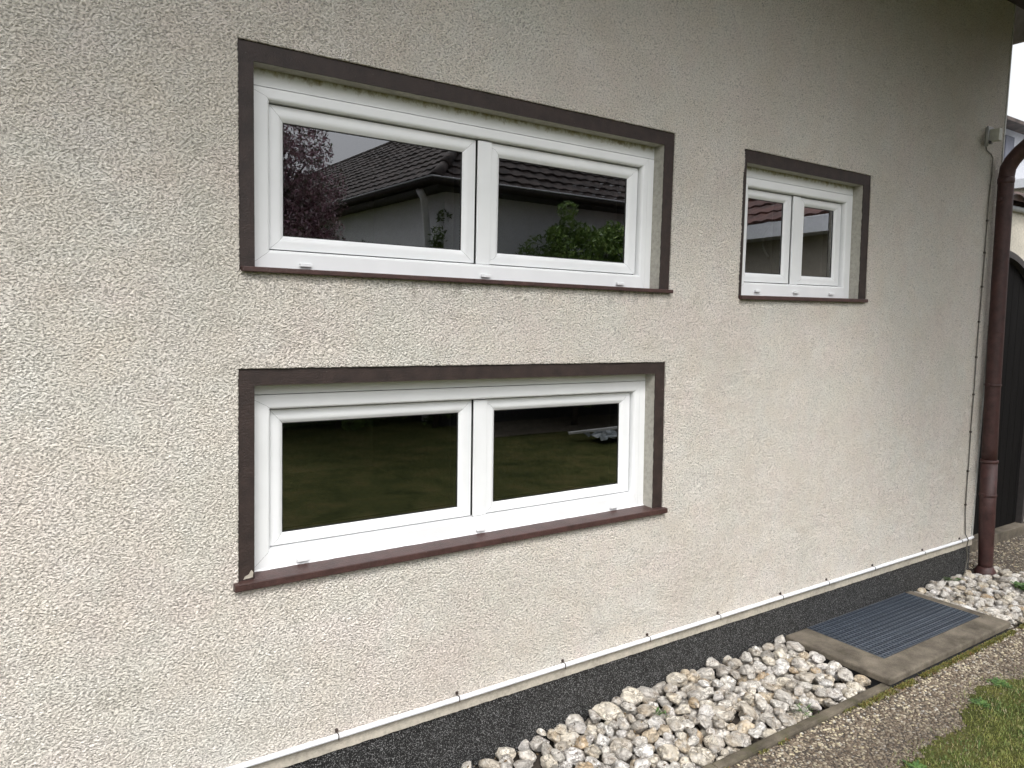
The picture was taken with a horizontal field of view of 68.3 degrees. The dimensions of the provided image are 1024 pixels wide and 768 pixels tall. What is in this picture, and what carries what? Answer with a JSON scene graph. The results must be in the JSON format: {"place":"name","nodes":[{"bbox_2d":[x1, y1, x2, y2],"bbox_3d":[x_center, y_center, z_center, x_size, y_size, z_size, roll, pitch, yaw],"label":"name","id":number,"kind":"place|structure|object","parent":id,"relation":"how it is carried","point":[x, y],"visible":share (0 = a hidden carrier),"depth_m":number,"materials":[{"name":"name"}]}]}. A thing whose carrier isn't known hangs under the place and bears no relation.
{"place":"outdoors","nodes":[
{"label":"outdoors","id":0,"kind":"place"},
{"bbox_2d":[730,537,1023,767],"bbox_3d":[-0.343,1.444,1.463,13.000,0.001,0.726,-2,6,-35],"label":"path","id":1,"kind":"structure","parent":0,"point":[773,765],"depth_m":2.94,"materials":[{"name":"grey gravel"}]},
{"bbox_2d":[728,623,1023,767],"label":"moss","id":2,"kind":"object","parent":1,"relation":"on","point":[948,663],"visible":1,"depth_m":3.43,"materials":[{"name":"green plant"}]},
{"bbox_2d":[900,678,1023,767],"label":"lawn","id":3,"kind":"structure","parent":0,"point":[966,730],"depth_m":2.90,"materials":[{"name":"green plant"}]},
{"bbox_2d":[901,759,926,767],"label":"weed","id":4,"kind":"object","parent":3,"relation":"on","point":[916,764],"visible":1,"depth_m":2.70,"materials":[{"name":"green plant"}]},
{"bbox_2d":[969,696,990,708],"bbox_3d":[1.969,1.332,3.156,0.086,0.007,0.097,-2,6,-35],"label":"weed","id":5,"kind":"object","parent":3,"relation":"on","point":[982,702],"visible":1,"depth_m":3.16,"materials":[{"name":"green plant"}]},
{"bbox_2d":[987,677,1013,687],"bbox_3d":[2.153,1.319,3.336,0.102,0.009,0.114,3,5,13],"label":"weed","id":6,"kind":"object","parent":3,"relation":"on","point":[1001,682],"visible":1,"depth_m":3.33,"materials":[{"name":"green plant"}]},
{"bbox_2d":[969,535,1023,573],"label":"yard","id":7,"kind":"structure","parent":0,"point":[1007,565],"depth_m":5.19,"materials":[{"name":"grey gravel"}]},
{"bbox_2d":[1007,42,1023,120],"label":"sky","id":8,"kind":"structure","parent":0,"point":[1016,87],"materials":[{"name":"white"}]},
{"label":"ground","id":9,"kind":"structure","parent":0,"visible":0},
{"bbox_2d":[0,0,1023,767],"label":"house","id":10,"kind":"structure","parent":9,"relation":"on","point":[362,362],"depth_m":2.65,"materials":[{"name":"paint"}]},
{"bbox_2d":[233,362,667,592],"bbox_3d":[-0.122,0.235,2.674,1.728,0.636,0.211,-2,6,-35],"label":"window","id":11,"kind":"structure","parent":10,"relation":"in","point":[268,399],"depth_m":2.57,"materials":[{"name":"brown paint"}]},
{"bbox_2d":[237,38,674,292],"bbox_3d":[-0.089,-0.655,2.575,1.686,0.630,0.169,-2,6,-35],"label":"window","id":12,"kind":"structure","parent":10,"relation":"in","point":[278,88],"depth_m":2.48,"materials":[{"name":"brown paint"}]},
{"bbox_2d":[226,535,973,767],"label":"cable conduit","id":13,"kind":"object","parent":10,"relation":"attached to","point":[301,747],"visible":0.99,"depth_m":2.80,"materials":[{"name":"white plastic"}]},
{"bbox_2d":[738,149,870,302],"bbox_3d":[1.346,-0.713,3.591,1.008,0.646,0.211,-2,6,-35],"label":"window","id":14,"kind":"structure","parent":10,"relation":"in","point":[793,186],"depth_m":3.60,"materials":[{"name":"brown paint"}]},
{"bbox_2d":[964,147,993,572],"bbox_3d":[2.782,-0.087,4.530,0.200,2.608,0.032,-2,6,-35],"label":"wall cable","id":15,"kind":"object","parent":10,"relation":"attached to","point":[976,356],"depth_m":4.54,"materials":[{"name":"grey plastic"}]},
{"bbox_2d":[984,126,1002,146],"bbox_3d":[2.777,-1.431,4.361,0.125,0.125,0.062,-2,6,-35],"label":"sensor box","id":16,"kind":"object","parent":10,"relation":"attached to","point":[992,134],"visible":1,"depth_m":4.35,"materials":[{"name":"white plastic"}]},
{"bbox_2d":[973,139,1023,578],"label":"downpipe","id":17,"kind":"object","parent":10,"relation":"attached to","point":[1011,162],"visible":0.97,"depth_m":4.53,"materials":[{"name":"brown metal"}]},
{"bbox_2d":[461,635,870,767],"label":"gravel bed","id":18,"kind":"object","parent":9,"relation":"on","point":[755,675],"visible":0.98,"depth_m":2.98,"materials":[{"name":"stone"}]},
{"bbox_2d":[654,707,668,716],"bbox_3d":[0.575,1.279,2.933,0.055,0.020,0.083,-2,6,-35],"label":"weed","id":19,"kind":"object","parent":18,"relation":"on","point":[658,713],"visible":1,"depth_m":2.94,"materials":[{"name":"green plant"}]},
{"bbox_2d":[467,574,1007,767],"bbox_3d":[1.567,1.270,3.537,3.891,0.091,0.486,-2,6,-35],"label":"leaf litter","id":20,"kind":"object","parent":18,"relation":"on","point":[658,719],"visible":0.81,"depth_m":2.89,"materials":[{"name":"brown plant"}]},
{"bbox_2d":[789,703,819,716],"bbox_3d":[1.159,1.293,2.997,0.119,0.032,0.105,1,5,-4],"label":"weed","id":21,"kind":"object","parent":18,"relation":"on","point":[805,710],"visible":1,"depth_m":2.99,"materials":[{"name":"green plant"}]},
{"bbox_2d":[701,683,889,767],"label":"concrete edging","id":22,"kind":"object","parent":9,"relation":"on","point":[747,752],"visible":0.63,"depth_m":2.91,"materials":[{"name":"grey concrete"}]},
{"bbox_2d":[785,591,1010,687],"bbox_3d":[1.956,1.534,3.831,1.171,0.611,0.528,-2,6,-35],"label":"light well","id":23,"kind":"object","parent":9,"relation":"in","point":[893,641],"visible":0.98,"depth_m":3.71,"materials":[{"name":"metal"}]},
{"bbox_2d":[914,564,1023,630],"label":"gravel bed","id":24,"kind":"object","parent":9,"relation":"on","point":[977,592],"visible":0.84,"depth_m":4.36,"materials":[{"name":"stone"}]},
{"bbox_2d":[1010,581,1023,590],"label":"weed","id":25,"kind":"object","parent":24,"relation":"on","point":[1020,585],"visible":1,"depth_m":4.45,"materials":[{"name":"green plant"}]},
{"bbox_2d":[1003,115,1023,178],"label":"neighbour house","id":26,"kind":"structure","parent":9,"relation":"on","point":[1014,135],"depth_m":9.85,"materials":[{"name":"white paint"}]},
{"bbox_2d":[1003,135,1014,160],"bbox_3d":[6.488,-2.958,9.873,0.240,0.550,0.028,-2,6,-35],"label":"window","id":27,"kind":"structure","parent":26,"relation":"in","point":[1009,140],"depth_m":9.82,"materials":[{"name":"grey glass"}]},
{"bbox_2d":[1010,191,1023,260],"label":"yard wall","id":28,"kind":"structure","parent":9,"relation":"on","point":[1017,239],"depth_m":5.34,"materials":[{"name":"beige paint"}]},
{"bbox_2d":[970,251,1023,551],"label":"arched gate","id":29,"kind":"structure","parent":28,"relation":"attached to","point":[1009,521],"depth_m":5.60,"materials":[{"name":"brown wood"}]},
{"bbox_2d":[1014,178,1023,192],"bbox_3d":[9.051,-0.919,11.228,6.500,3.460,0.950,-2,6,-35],"label":"white garage","id":30,"kind":"structure","parent":9,"relation":"on","point":[1019,185],"depth_m":9.40,"materials":[{"name":"beige paint"}]}
]}

